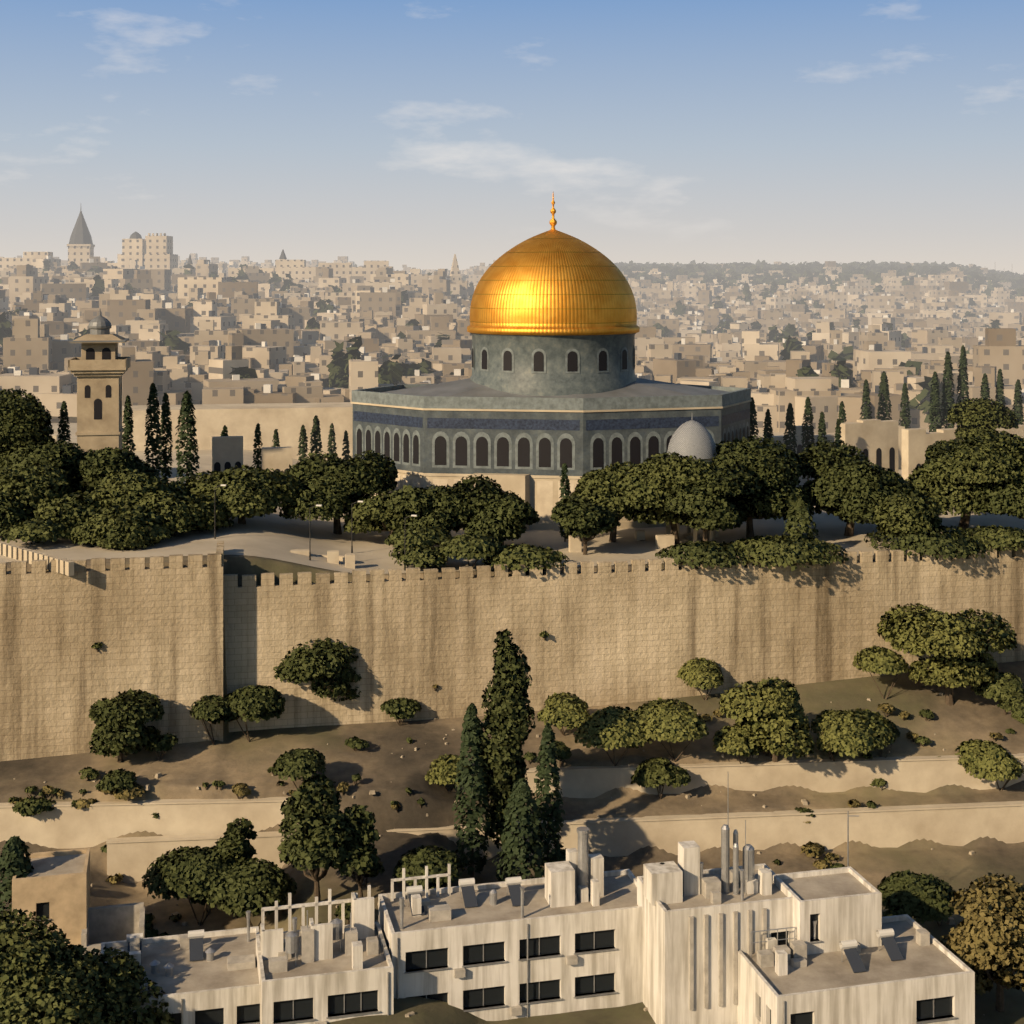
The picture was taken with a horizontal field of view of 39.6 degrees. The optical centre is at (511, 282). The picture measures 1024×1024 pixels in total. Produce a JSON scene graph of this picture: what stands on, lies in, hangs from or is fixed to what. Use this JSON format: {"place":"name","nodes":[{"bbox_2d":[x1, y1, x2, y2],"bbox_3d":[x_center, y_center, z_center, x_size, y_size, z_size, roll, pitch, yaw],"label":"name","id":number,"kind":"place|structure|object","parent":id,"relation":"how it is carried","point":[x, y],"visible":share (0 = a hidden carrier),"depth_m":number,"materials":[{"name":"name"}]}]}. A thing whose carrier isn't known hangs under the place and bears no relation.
{"place":"outdoors","nodes":[
{"label":"outdoors","id":0,"kind":"place"},
{"bbox_2d":[114,840,787,975],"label":"rooftop equipment","id":1,"kind":"object","parent":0,"point":[668,882],"visible":0.86,"depth_m":107.14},
{"bbox_2d":[126,876,893,948],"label":"solar heater tanks","id":2,"kind":"object","parent":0,"point":[847,944],"visible":0.98,"depth_m":107.52,"materials":[{"name":"metal"}]},
{"bbox_2d":[0,416,1023,1023],"bbox_3d":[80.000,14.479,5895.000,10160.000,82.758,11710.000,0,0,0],"label":"terrain","id":3,"kind":"structure","parent":0,"point":[384,768],"depth_m":135.45,"materials":[{"name":"brown soil"}]},
{"bbox_2d":[0,542,73,575],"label":"bastion parapet","id":4,"kind":"structure","parent":3,"relation":"on","point":[65,566],"depth_m":141.33,"materials":[{"name":"stone"}]},
{"bbox_2d":[12,848,89,945],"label":"tan building walls","id":5,"kind":"structure","parent":3,"relation":"on","point":[66,897],"depth_m":112.39,"materials":[{"name":"beige stone"}]},
{"bbox_2d":[36,902,48,916],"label":"window","id":6,"kind":"structure","parent":5,"relation":"in","point":[42,909],"depth_m":112.30,"materials":[{"name":"black glass"}]},
{"bbox_2d":[17,854,85,877],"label":"flat roof","id":7,"kind":"structure","parent":5,"relation":"on","point":[56,865],"depth_m":115.11,"materials":[{"name":"beige concrete"}]},
{"bbox_2d":[68,334,129,452],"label":"minaret","id":8,"kind":"object","parent":3,"relation":"on","point":[98,375],"visible":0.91,"depth_m":183.41,"materials":[{"name":"beige stone"}]},
{"bbox_2d":[69,308,128,341],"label":"minaret cap","id":9,"kind":"object","parent":8,"relation":"on","point":[99,325],"visible":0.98,"depth_m":184.88,"materials":[{"name":"grey metal"}]},
{"bbox_2d":[85,346,121,419],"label":"tower windows","id":10,"kind":"structure","parent":8,"relation":"in","point":[90,353],"depth_m":183.66,"materials":[{"name":"black glass"}]},
{"bbox_2d":[81,902,144,954],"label":"building","id":11,"kind":"structure","parent":3,"relation":"on","point":[111,923],"depth_m":115.23,"materials":[{"name":"concrete"}]},
{"bbox_2d":[0,797,290,848],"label":"retaining wall","id":12,"kind":"structure","parent":3,"relation":"on","point":[63,825],"depth_m":129.60,"materials":[{"name":"stone"}]},
{"bbox_2d":[100,926,259,1023],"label":"block walls","id":13,"kind":"structure","parent":3,"relation":"on","point":[229,1000],"depth_m":101.12,"materials":[{"name":"white paint"}]},
{"bbox_2d":[104,932,258,995],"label":"flat roof","id":14,"kind":"structure","parent":13,"relation":"on","point":[203,974],"depth_m":105.33,"materials":[{"name":"concrete"}]},
{"bbox_2d":[125,1004,259,1023],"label":"windows","id":15,"kind":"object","parent":13,"relation":"attached to","point":[244,1013],"visible":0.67,"depth_m":101.30,"materials":[{"name":"grey glass"}]},
{"bbox_2d":[237,1020,259,1023],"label":"block window frames","id":16,"kind":"structure","parent":13,"relation":"attached to","point":[248,1022],"depth_m":101.55,"materials":[{"name":"grey metal"}]},
{"bbox_2d":[0,233,460,311],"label":"distant buildings","id":17,"kind":"structure","parent":3,"relation":"on","point":[148,252],"depth_m":691.92,"materials":[{"name":"beige stone"}]},
{"bbox_2d":[69,209,286,263],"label":"skyline landmarks spires","id":18,"kind":"object","parent":17,"relation":"on","point":[80,234],"visible":0.88,"depth_m":697.54,"materials":[{"name":"grey stone"}]},
{"bbox_2d":[0,660,564,950],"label":"cypress trees","id":19,"kind":"object","parent":3,"relation":"on","point":[521,795],"visible":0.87,"depth_m":125.82,"materials":[{"name":"green plant"}]},
{"bbox_2d":[256,922,393,1023],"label":"block walls","id":20,"kind":"structure","parent":3,"relation":"on","point":[319,989],"depth_m":100.85,"materials":[{"name":"white paint"}]},
{"bbox_2d":[263,928,387,979],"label":"flat roof","id":21,"kind":"structure","parent":20,"relation":"on","point":[339,961],"depth_m":103.13,"materials":[{"name":"concrete"}]},
{"bbox_2d":[274,990,377,1020],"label":"windows","id":22,"kind":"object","parent":20,"relation":"attached to","point":[303,1008],"visible":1,"depth_m":101.14,"materials":[{"name":"grey glass"}]},
{"bbox_2d":[274,992,379,1023],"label":"window frames","id":23,"kind":"structure","parent":20,"relation":"attached to","point":[313,1019],"depth_m":100.84,"materials":[{"name":"grey metal"}]},
{"bbox_2d":[14,692,984,1016],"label":"slope rocks","id":24,"kind":"object","parent":3,"relation":"on","point":[804,802],"visible":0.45,"depth_m":132.93,"materials":[{"name":"beige stone"}]},
{"bbox_2d":[378,869,642,1020],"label":"block walls","id":25,"kind":"structure","parent":3,"relation":"on","point":[623,962],"depth_m":106.59,"materials":[{"name":"white paint"}]},
{"bbox_2d":[315,955,577,1023],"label":"air conditioners","id":26,"kind":"object","parent":25,"relation":"attached to","point":[517,1010],"visible":1,"depth_m":105.78,"materials":[{"name":"metal"}]},
{"bbox_2d":[387,929,613,1007],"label":"windows","id":27,"kind":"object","parent":25,"relation":"on","point":[495,951],"visible":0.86,"depth_m":106.64,"materials":[{"name":"grey glass"}]},
{"bbox_2d":[404,931,616,1011],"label":"window frames","id":28,"kind":"structure","parent":25,"relation":"attached to","point":[530,958],"depth_m":106.33,"materials":[{"name":"grey metal"}]},
{"bbox_2d":[384,875,637,931],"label":"flat roof","id":29,"kind":"structure","parent":25,"relation":"on","point":[620,891],"depth_m":109.37,"materials":[{"name":"concrete"}]},
{"bbox_2d":[0,637,1021,1011],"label":"tree trunks","id":30,"kind":"object","parent":3,"relation":"on","point":[316,877],"visible":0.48,"depth_m":129.84,"materials":[{"name":"brown plant"}]},
{"bbox_2d":[12,628,1014,936],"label":"trees","id":31,"kind":"object","parent":30,"relation":"attached to","point":[228,872],"visible":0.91,"depth_m":126.61,"materials":[{"name":"green plant"}]},
{"bbox_2d":[0,541,1023,760],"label":"city wall","id":32,"kind":"structure","parent":3,"relation":"on","point":[622,633],"depth_m":147.06,"materials":[{"name":"stone"}]},
{"bbox_2d":[0,253,1023,433],"bbox_3d":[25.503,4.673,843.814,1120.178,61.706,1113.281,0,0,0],"label":"distant city buildings","id":33,"kind":"structure","parent":3,"relation":"on","point":[376,322],"depth_m":416.14,"materials":[{"name":"stone"}]},
{"bbox_2d":[0,256,1023,394],"bbox_3d":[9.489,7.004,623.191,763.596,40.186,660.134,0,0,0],"label":"city roof tanks","id":34,"kind":"object","parent":33,"relation":"on","point":[267,388],"visible":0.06,"depth_m":422.97,"materials":[{"name":"grey metal"}]},
{"bbox_2d":[0,266,1023,404],"bbox_3d":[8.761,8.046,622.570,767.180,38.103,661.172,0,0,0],"label":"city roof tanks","id":35,"kind":"object","parent":33,"relation":"on","point":[68,389],"visible":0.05,"depth_m":445.64,"materials":[{"name":"grey"}]},
{"bbox_2d":[0,423,1023,573],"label":"platform paving","id":36,"kind":"structure","parent":3,"relation":"on","point":[273,535],"depth_m":164.27,"materials":[{"name":"beige stone"}]},
{"bbox_2d":[214,485,409,570],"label":"lamp posts","id":37,"kind":"object","parent":36,"relation":"on","point":[309,535],"visible":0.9,"depth_m":151.18,"materials":[{"name":"black metal"}]},
{"bbox_2d":[221,484,416,516],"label":"lamp heads","id":38,"kind":"object","parent":37,"relation":"on","point":[317,504],"visible":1,"depth_m":155.14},
{"bbox_2d":[471,473,529,530],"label":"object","id":39,"kind":"object","parent":36,"relation":"on","point":[517,484],"visible":0.14,"depth_m":175.44,"materials":[{"name":"stone"}]},
{"bbox_2d":[0,388,1023,571],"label":"trees","id":40,"kind":"object","parent":36,"relation":"on","point":[848,484],"visible":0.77,"depth_m":165.16,"materials":[{"name":"green plant"}]},
{"bbox_2d":[51,402,1023,568],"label":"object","id":41,"kind":"structure","parent":36,"relation":"on","point":[289,420],"depth_m":236.81,"materials":[{"name":"stone"}]},
{"bbox_2d":[57,345,1023,538],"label":"cypress trees","id":42,"kind":"object","parent":36,"relation":"on","point":[190,444],"visible":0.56,"depth_m":215.79,"materials":[{"name":"green plant"}]},
{"bbox_2d":[214,445,920,473],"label":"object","id":43,"kind":"object","parent":36,"relation":"on","point":[217,466],"visible":0.27,"depth_m":215.71,"materials":[{"name":"black"}]},
{"bbox_2d":[666,458,717,541],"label":"dome arcade","id":44,"kind":"structure","parent":36,"relation":"on","point":[694,535],"depth_m":170.07},
{"bbox_2d":[0,630,1023,1023],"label":"olive slope foliage","id":45,"kind":"object","parent":3,"relation":"on","point":[48,976],"visible":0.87,"depth_m":98.56,"materials":[{"name":"green plant"}]},
{"bbox_2d":[0,257,1023,423],"bbox_3d":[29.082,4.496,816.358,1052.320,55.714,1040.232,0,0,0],"label":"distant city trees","id":46,"kind":"object","parent":3,"relation":"on","point":[390,372],"visible":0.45,"depth_m":670.10,"materials":[{"name":"green plant"}]},
{"bbox_2d":[4,423,1023,568],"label":"trunks","id":47,"kind":"object","parent":3,"relation":"on","point":[964,521],"visible":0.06,"depth_m":169.36,"materials":[{"name":"brown plant"}]},
{"bbox_2d":[10,684,1023,995],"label":"dry tree foliage","id":48,"kind":"object","parent":3,"relation":"on","point":[986,932],"visible":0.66,"depth_m":106.27,"materials":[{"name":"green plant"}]},
{"bbox_2d":[391,472,683,529],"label":"marble dome base","id":49,"kind":"object","parent":3,"relation":"on","point":[425,481],"visible":0.05,"depth_m":176.75,"materials":[{"name":"beige stone"}]},
{"bbox_2d":[371,475,647,519],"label":"marble panels","id":50,"kind":"object","parent":49,"relation":"attached to","point":[544,499],"visible":0.09,"depth_m":176.13,"materials":[{"name":"beige stone"}]},
{"bbox_2d":[357,426,748,492],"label":"arched window surrounds","id":51,"kind":"object","parent":49,"relation":"on","point":[523,451],"visible":0.45,"depth_m":177.30,"materials":[{"name":"grey stone"}]},
{"bbox_2d":[351,399,751,478],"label":"cornice","id":52,"kind":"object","parent":51,"relation":"attached to","point":[466,475],"visible":0.35,"depth_m":177.72,"materials":[{"name":"stone"}]},
{"bbox_2d":[354,409,749,430],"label":"tile band","id":53,"kind":"object","parent":51,"relation":"attached to","point":[543,424],"visible":0.6,"depth_m":177.77,"materials":[{"name":"tile"}]},
{"bbox_2d":[106,801,1023,882],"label":"retaining wall","id":54,"kind":"structure","parent":3,"relation":"on","point":[130,859],"depth_m":134.18,"materials":[{"name":"stone"}]},
{"bbox_2d":[637,863,799,1023],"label":"stair tower walls","id":55,"kind":"structure","parent":3,"relation":"on","point":[665,966],"depth_m":104.50,"materials":[{"name":"beige concrete"}]},
{"bbox_2d":[663,870,786,909],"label":"flat roof","id":56,"kind":"structure","parent":55,"relation":"on","point":[700,900],"depth_m":106.63,"materials":[{"name":"beige concrete"}]},
{"bbox_2d":[689,908,766,1009],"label":"wall pilasters","id":57,"kind":"object","parent":55,"relation":"attached to","point":[735,956],"visible":0.85,"depth_m":104.36,"materials":[{"name":"beige concrete"}]},
{"bbox_2d":[771,931,787,945],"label":"window","id":58,"kind":"structure","parent":55,"relation":"attached to","point":[781,935],"depth_m":106.01,"materials":[{"name":"black glass"}]},
{"bbox_2d":[425,603,1023,784],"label":"trees","id":59,"kind":"object","parent":3,"relation":"on","point":[769,714],"visible":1,"depth_m":139.21,"materials":[{"name":"green plant"}]},
{"bbox_2d":[453,753,1023,798],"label":"retaining wall","id":60,"kind":"structure","parent":3,"relation":"on","point":[923,774],"depth_m":138.84,"materials":[{"name":"stone"}]},
{"bbox_2d":[847,811,848,866],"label":"utility pole","id":61,"kind":"object","parent":3,"relation":"on","point":[847,838],"visible":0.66,"depth_m":117.97,"materials":[{"name":"grey metal"}]},
{"bbox_2d":[737,914,974,1023],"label":"block walls","id":62,"kind":"structure","parent":3,"relation":"on","point":[890,1002],"depth_m":100.23,"materials":[{"name":"white paint"}]},
{"bbox_2d":[772,866,881,954],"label":"penthouse walls","id":63,"kind":"structure","parent":62,"relation":"on","point":[858,917],"depth_m":105.69,"materials":[{"name":"beige concrete"}]},
{"bbox_2d":[810,914,817,939],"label":"penthouse glass","id":64,"kind":"object","parent":63,"relation":"attached to","point":[813,917],"visible":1,"depth_m":105.32,"materials":[{"name":"black glass"}]},
{"bbox_2d":[809,939,821,942],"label":"penthouse window frames","id":65,"kind":"structure","parent":63,"relation":"attached to","point":[814,941],"depth_m":104.97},
{"bbox_2d":[782,873,871,899],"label":"penthouse roof","id":66,"kind":"structure","parent":63,"relation":"on","point":[823,886],"depth_m":108.28,"materials":[{"name":"beige concrete"}]},
{"bbox_2d":[744,920,964,994],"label":"flat roof","id":67,"kind":"structure","parent":62,"relation":"on","point":[827,970],"depth_m":102.94,"materials":[{"name":"concrete"}]},
{"bbox_2d":[760,996,951,1023],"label":"windows","id":68,"kind":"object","parent":62,"relation":"on","point":[942,1007],"visible":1,"depth_m":100.99,"materials":[{"name":"grey glass"}]},
{"bbox_2d":[915,999,956,1023],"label":"block window frames","id":69,"kind":"structure","parent":62,"relation":"attached to","point":[938,1019],"depth_m":100.89,"materials":[{"name":"grey metal"}]},
{"bbox_2d":[0,0,1023,274],"label":"sky","id":70,"kind":"structure","parent":0,"point":[418,134],"materials":[{"name":"blue"}]},
{"bbox_2d":[141,785,891,1023],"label":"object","id":71,"kind":"object","parent":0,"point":[291,937],"visible":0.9,"depth_m":107.32,"materials":[{"name":"grey metal"}]},
{"bbox_2d":[128,884,903,972],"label":"solar heater panels","id":72,"kind":"object","parent":71,"relation":"on","point":[470,900],"visible":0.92,"depth_m":106.56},
{"bbox_2d":[140,869,929,993],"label":"concrete rooftop units","id":73,"kind":"object","parent":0,"point":[796,951],"visible":0.8,"depth_m":104.45},
{"bbox_2d":[353,402,749,475],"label":"dome rock walls","id":74,"kind":"structure","parent":0,"point":[582,437],"depth_m":177.65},
{"bbox_2d":[352,384,750,409],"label":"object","id":75,"kind":"structure","parent":74,"relation":"on","point":[377,395],"depth_m":178.09,"materials":[{"name":"grey stone"}]},
{"bbox_2d":[356,422,748,469],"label":"arched windows","id":76,"kind":"structure","parent":74,"relation":"attached to","point":[539,438],"depth_m":177.31,"materials":[{"name":"black glass"}]},
{"bbox_2d":[383,378,727,397],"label":"roof","id":77,"kind":"structure","parent":74,"relation":"on","point":[638,387],"depth_m":183.52,"materials":[{"name":"grey metal"}]},
{"bbox_2d":[470,333,636,395],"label":"dome drum","id":78,"kind":"object","parent":77,"relation":"on","point":[553,380],"visible":0.6,"depth_m":180.20,"materials":[{"name":"stone"}]},
{"bbox_2d":[472,348,634,371],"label":"arched windows","id":79,"kind":"structure","parent":78,"relation":"in","point":[572,360],"depth_m":180.77,"materials":[{"name":"black glass"}]},
{"bbox_2d":[472,346,634,373],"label":"window frames","id":80,"kind":"structure","parent":78,"relation":"attached to","point":[544,354],"depth_m":180.58,"materials":[{"name":"grey stone"}]},
{"bbox_2d":[467,229,639,334],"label":"dome","id":81,"kind":"structure","parent":78,"relation":"on","point":[553,282],"depth_m":181.64,"materials":[{"name":"gold metal"}]},
{"bbox_2d":[549,193,556,228],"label":"finial","id":82,"kind":"object","parent":81,"relation":"on","point":[552,222],"visible":1,"depth_m":189.79,"materials":[{"name":"gold metal"}]},
{"bbox_2d":[667,418,716,458],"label":"dome of chain","id":83,"kind":"structure","parent":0,"point":[692,438],"depth_m":168.99,"materials":[{"name":"grey stone"}]}
]}

